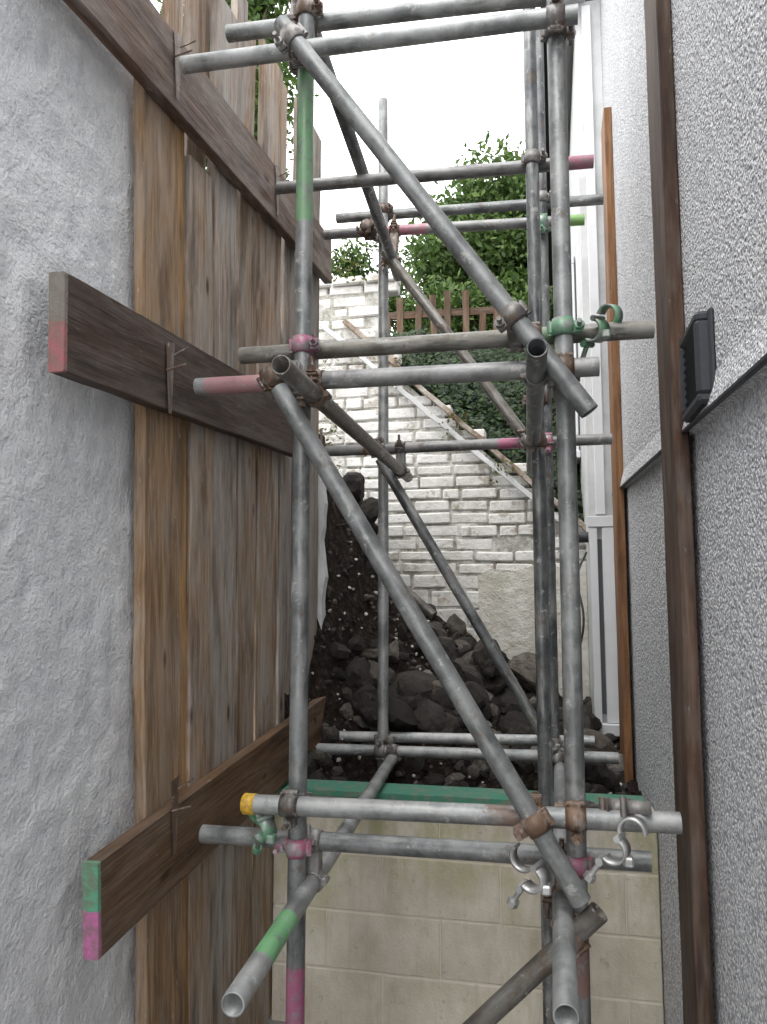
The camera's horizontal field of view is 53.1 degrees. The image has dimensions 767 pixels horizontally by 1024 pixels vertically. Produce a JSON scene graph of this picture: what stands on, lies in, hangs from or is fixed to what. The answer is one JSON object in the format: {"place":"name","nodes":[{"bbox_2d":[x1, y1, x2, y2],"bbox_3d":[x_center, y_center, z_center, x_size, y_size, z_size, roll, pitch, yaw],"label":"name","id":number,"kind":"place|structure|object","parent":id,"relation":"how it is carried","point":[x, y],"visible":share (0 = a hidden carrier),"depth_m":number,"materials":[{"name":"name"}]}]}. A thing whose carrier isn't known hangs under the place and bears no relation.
{"place":"outdoors","nodes":[
{"label":"outdoors","id":0,"kind":"place"},
{"bbox_2d":[266,1015,285,1023],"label":"ground","id":1,"kind":"structure","parent":0,"point":[270,1021],"depth_m":2.96,"materials":[{"name":"concrete"}]},
{"bbox_2d":[0,0,135,1023],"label":"rendered wall","id":2,"kind":"structure","parent":1,"relation":"on","point":[67,452],"depth_m":1.83,"materials":[{"name":"white paint"}]},
{"bbox_2d":[133,0,331,1023],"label":"plank hoarding","id":3,"kind":"object","parent":1,"relation":"on","point":[214,263],"visible":0.58,"depth_m":2.50,"materials":[{"name":"brown wood"}]},
{"bbox_2d":[48,271,292,456],"bbox_3d":[-0.553,-0.384,2.503,0.041,0.229,1.632,-1,-3,12],"label":"scaffold board","id":4,"kind":"object","parent":3,"relation":"attached to","point":[99,340],"visible":0.82,"depth_m":2.02,"materials":[{"name":"brown wood"}]},
{"bbox_2d":[63,0,331,283],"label":"scaffold board","id":5,"kind":"object","parent":3,"relation":"attached to","point":[136,38],"visible":0.81,"depth_m":2.39,"materials":[{"name":"brown wood"}]},
{"bbox_2d":[82,696,325,960],"bbox_3d":[-0.473,0.950,2.731,0.042,0.230,1.946,-1,-2,12],"label":"scaffold board","id":6,"kind":"object","parent":3,"relation":"attached to","point":[134,875],"visible":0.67,"depth_m":2.11,"materials":[{"name":"brown wood"}]},
{"bbox_2d":[179,0,681,1023],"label":"scaffold tower","id":7,"kind":"structure","parent":1,"relation":"on","point":[561,860],"depth_m":2.03,"materials":[{"name":"grey metal"}]},
{"bbox_2d":[284,434,641,795],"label":"soil bank","id":8,"kind":"structure","parent":1,"relation":"on","point":[349,605],"depth_m":3.85,"materials":[{"name":"black soil"}]},
{"bbox_2d":[319,251,524,498],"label":"weeds","id":9,"kind":"object","parent":8,"relation":"on","point":[452,414],"visible":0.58,"depth_m":4.74,"materials":[{"name":"green plant"}]},
{"bbox_2d":[307,472,634,794],"bbox_3d":[0.365,0.546,3.822,1.717,1.674,1.432,-1,-6,12],"label":"rubble pile","id":10,"kind":"object","parent":8,"relation":"on","point":[419,701],"visible":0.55,"depth_m":3.68,"materials":[{"name":"stone"}]},
{"bbox_2d":[372,566,436,618],"bbox_3d":[0.112,0.419,4.177,0.436,0.048,0.049,40,9,20],"label":"loose scaffold tube","id":11,"kind":"object","parent":10,"relation":"on","point":[427,609],"visible":0.45,"depth_m":4.11,"materials":[{"name":"metal"}]},
{"bbox_2d":[312,541,621,793],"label":"broken plaster bits","id":12,"kind":"object","parent":10,"relation":"on","point":[416,654],"visible":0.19,"depth_m":3.94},
{"bbox_2d":[579,552,586,641],"bbox_3d":[1.058,0.622,4.105,0.061,0.825,0.168,-3,-7,23],"label":"cable","id":13,"kind":"object","parent":10,"relation":"on","point":[581,603],"visible":0.4,"depth_m":4.04,"materials":[{"name":"plastic"}]},
{"bbox_2d":[271,794,663,1023],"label":"blocks","id":14,"kind":"structure","parent":1,"relation":"on","point":[626,967],"depth_m":2.87,"materials":[{"name":"beige concrete"}]},
{"bbox_2d":[274,779,644,804],"bbox_3d":[0.266,1.087,2.955,1.410,0.030,0.153,-1,-6,12],"label":"green capping board","id":15,"kind":"object","parent":14,"relation":"on","point":[388,791],"visible":0.52,"depth_m":2.95,"materials":[{"name":"paint"}]},
{"bbox_2d":[568,0,612,722],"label":"wing wall","id":16,"kind":"structure","parent":1,"relation":"on","point":[579,239],"depth_m":4.28,"materials":[{"name":"white paint"}]},
{"bbox_2d":[564,0,584,154],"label":"soffit","id":17,"kind":"structure","parent":16,"relation":"on","point":[568,48],"depth_m":4.96,"materials":[{"name":"white plastic"}]},
{"bbox_2d":[574,256,579,449],"bbox_3d":[1.425,-0.954,5.757,0.004,1.300,1.600,-1,-6,12],"label":"window glass","id":18,"kind":"object","parent":16,"relation":"attached to","point":[575,317],"visible":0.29,"depth_m":5.02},
{"bbox_2d":[571,264,578,434],"bbox_3d":[1.245,-1.032,5.007,0.024,1.198,0.050,-1,-6,12],"label":"window stile","id":19,"kind":"object","parent":18,"relation":"attached to","point":[573,303],"depth_m":5.01,"materials":[{"name":"white plastic"}]},
{"bbox_2d":[579,532,588,542],"bbox_3d":[1.072,0.137,4.176,0.080,0.079,0.079,-1,-6,12],"label":"overflow pipe","id":20,"kind":"object","parent":16,"relation":"attached to","point":[583,537],"visible":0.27,"depth_m":4.15,"materials":[{"name":"plastic"}]},
{"bbox_2d":[581,5,605,514],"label":"corner trim","id":21,"kind":"structure","parent":16,"relation":"attached to","point":[599,478],"depth_m":4.19,"materials":[{"name":"white plastic"}]},
{"bbox_2d":[599,722,619,736],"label":"side light sill","id":22,"kind":"structure","parent":16,"relation":"attached to","point":[612,728],"depth_m":3.88,"materials":[{"name":"white plastic"}]},
{"bbox_2d":[589,527,602,722],"bbox_3d":[1.102,0.580,3.986,0.038,1.000,0.034,-1,-6,12],"label":"side light jamb","id":23,"kind":"object","parent":22,"relation":"on","point":[595,624],"visible":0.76,"depth_m":3.97,"materials":[{"name":"white plastic"}]},
{"bbox_2d":[597,539,606,713],"bbox_3d":[1.137,0.592,4.002,0.024,0.900,0.012,-1,-6,12],"label":"side light glass","id":24,"kind":"object","parent":23,"relation":"attached to","point":[602,636],"visible":0.86,"depth_m":4.00,"materials":[{"name":"grey glass"}]},
{"bbox_2d":[601,527,618,722],"bbox_3d":[1.181,0.578,3.969,0.076,1.000,0.034,-1,-6,12],"label":"side light jamb","id":25,"kind":"object","parent":22,"relation":"on","point":[611,662],"visible":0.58,"depth_m":3.95,"materials":[{"name":"white plastic"}]},
{"bbox_2d":[587,516,612,527],"bbox_3d":[1.147,0.050,4.029,0.152,0.058,0.039,-1,-6,12],"label":"side light head","id":26,"kind":"object","parent":25,"relation":"attached to","point":[599,521],"visible":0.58,"depth_m":4.01},
{"bbox_2d":[644,0,713,1023],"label":"timber post","id":27,"kind":"object","parent":1,"relation":"on","point":[696,965],"visible":0.98,"depth_m":1.92,"materials":[{"name":"brown wood"}]},
{"bbox_2d":[624,376,766,1023],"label":"plinth wall","id":28,"kind":"structure","parent":1,"relation":"on","point":[728,453],"depth_m":1.67,"materials":[{"name":"white paint"}]},
{"bbox_2d":[600,0,766,487],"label":"wall","id":29,"kind":"structure","parent":28,"relation":"on","point":[719,47],"depth_m":1.72,"materials":[{"name":"white paint"}]},
{"bbox_2d":[601,107,633,782],"bbox_3d":[1.127,-0.154,3.700,0.037,3.680,0.230,-1,-6,12],"label":"timber post","id":30,"kind":"object","parent":29,"relation":"attached to","point":[624,692],"visible":0.76,"depth_m":3.63,"materials":[{"name":"brown wood"}]},
{"bbox_2d":[620,315,766,489],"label":"bellcast drip","id":31,"kind":"object","parent":29,"relation":"attached to","point":[746,354],"visible":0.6,"depth_m":1.44},
{"bbox_2d":[620,353,766,487],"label":"drip bead","id":32,"kind":"object","parent":29,"relation":"attached to","point":[756,367],"visible":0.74,"depth_m":1.48,"materials":[{"name":"plastic"}]},
{"bbox_2d":[679,307,715,422],"bbox_3d":[0.688,-0.313,1.688,0.038,0.200,0.225,-1,-6,12],"label":"air vent","id":33,"kind":"object","parent":29,"relation":"attached to","point":[697,353],"visible":0.91,"depth_m":1.60,"materials":[{"name":"plastic"}]},
{"bbox_2d":[317,474,327,629],"bbox_3d":[-0.320,0.558,3.734,0.093,1.570,0.085,-1,-6,12],"label":"broken render edge","id":34,"kind":"object","parent":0,"point":[322,560],"visible":0.27,"depth_m":3.75,"materials":[{"name":"white paint"}]},
{"bbox_2d":[150,0,539,333],"label":"sky","id":35,"kind":"structure","parent":0,"point":[441,96],"materials":[{"name":"white"}]},
{"bbox_2d":[418,345,555,511],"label":"garden terrain","id":36,"kind":"structure","parent":0,"point":[495,350],"depth_m":6.59,"materials":[{"name":"soil"}]},
{"bbox_2d":[157,0,319,179],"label":"garden tree","id":37,"kind":"object","parent":36,"relation":"on","point":[258,10],"visible":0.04,"depth_m":6.08,"materials":[{"name":"green plant"}]},
{"bbox_2d":[332,238,430,335],"bbox_3d":[-0.456,-2.232,8.976,2.212,1.926,1.420,-4,-7,32],"label":"shrub","id":38,"kind":"object","parent":36,"relation":"on","point":[350,252],"visible":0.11,"depth_m":8.66,"materials":[{"name":"green plant"}]},
{"bbox_2d":[388,290,498,333],"bbox_3d":[0.479,-1.775,7.304,1.521,0.661,0.056,-1,-6,12],"label":"picket fence","id":39,"kind":"object","parent":36,"relation":"on","point":[447,313],"visible":0.3,"depth_m":7.27,"materials":[{"name":"brown wood"}]},
{"bbox_2d":[398,131,527,332],"bbox_3d":[1.557,-3.081,10.394,3.549,3.905,2.740,-1,-6,12],"label":"garden tree","id":40,"kind":"object","parent":36,"relation":"on","point":[500,253],"visible":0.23,"depth_m":9.95,"materials":[{"name":"green plant"}]},
{"bbox_2d":[391,265,553,334],"bbox_3d":[1.320,-2.020,8.309,2.544,1.298,1.348,-1,-6,12],"label":"shrub","id":41,"kind":"object","parent":36,"relation":"on","point":[477,298],"visible":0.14,"depth_m":8.15,"materials":[{"name":"green plant"}]},
{"bbox_2d":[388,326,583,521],"bbox_3d":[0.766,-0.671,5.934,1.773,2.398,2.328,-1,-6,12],"label":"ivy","id":42,"kind":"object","parent":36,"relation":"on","point":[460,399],"visible":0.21,"depth_m":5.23,"materials":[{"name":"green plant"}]},
{"bbox_2d":[576,450,580,465],"bbox_3d":[1.396,-0.281,5.692,0.068,0.048,1.700,-1,-6,12],"label":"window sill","id":43,"kind":"structure","parent":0,"point":[578,452],"depth_m":4.87,"materials":[{"name":"white"}]},
{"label":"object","id":44,"kind":"object","parent":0,"visible":0},
{"bbox_2d":[319,281,589,685],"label":"bricks","id":45,"kind":"object","parent":44,"relation":"attached to","point":[443,598],"visible":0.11,"depth_m":4.67,"materials":[{"name":"white brick"}]},
{"bbox_2d":[319,273,400,291],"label":"coping bricks","id":46,"kind":"object","parent":45,"relation":"on","point":[342,282],"visible":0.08,"depth_m":4.92,"materials":[{"name":"white brick"}]},
{"bbox_2d":[320,323,586,544],"bbox_3d":[0.433,-0.467,4.642,2.267,0.039,0.033,41,4,13],"label":"coping rail","id":47,"kind":"object","parent":45,"relation":"on","point":[445,426],"visible":0.59,"depth_m":4.65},
{"bbox_2d":[319,292,589,676],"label":"whitewashed brick wall","id":48,"kind":"structure","parent":45,"relation":"attached to","point":[512,544],"depth_m":4.68,"materials":[{"name":"white brick"}]},
{"bbox_2d":[476,561,589,699],"bbox_3d":[0.862,0.826,4.463,0.637,1.090,0.030,-1,-6,12],"label":"render patch","id":49,"kind":"object","parent":48,"relation":"attached to","point":[506,608],"visible":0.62,"depth_m":4.49,"materials":[{"name":"white paint"}]},
{"bbox_2d":[342,319,585,531],"bbox_3d":[0.516,-0.510,4.675,2.122,0.044,0.104,43,4,13],"label":"coping board","id":50,"kind":"object","parent":45,"relation":"on","point":[439,404],"visible":0.53,"depth_m":4.64,"materials":[{"name":"brown wood"}]},
{"bbox_3d":[1.546,-2.622,6.852,0.025,0.148,5.320,-1,-6,12],"label":"fascia board","id":51,"kind":"object","parent":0,"visible":0},
{"bbox_2d":[540,7,552,295],"bbox_3d":[1.486,-2.703,6.854,0.100,0.050,5.300,-1,-6,12],"label":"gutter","id":52,"kind":"object","parent":51,"relation":"attached to","point":[548,156],"depth_m":5.89,"materials":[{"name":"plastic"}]}
]}

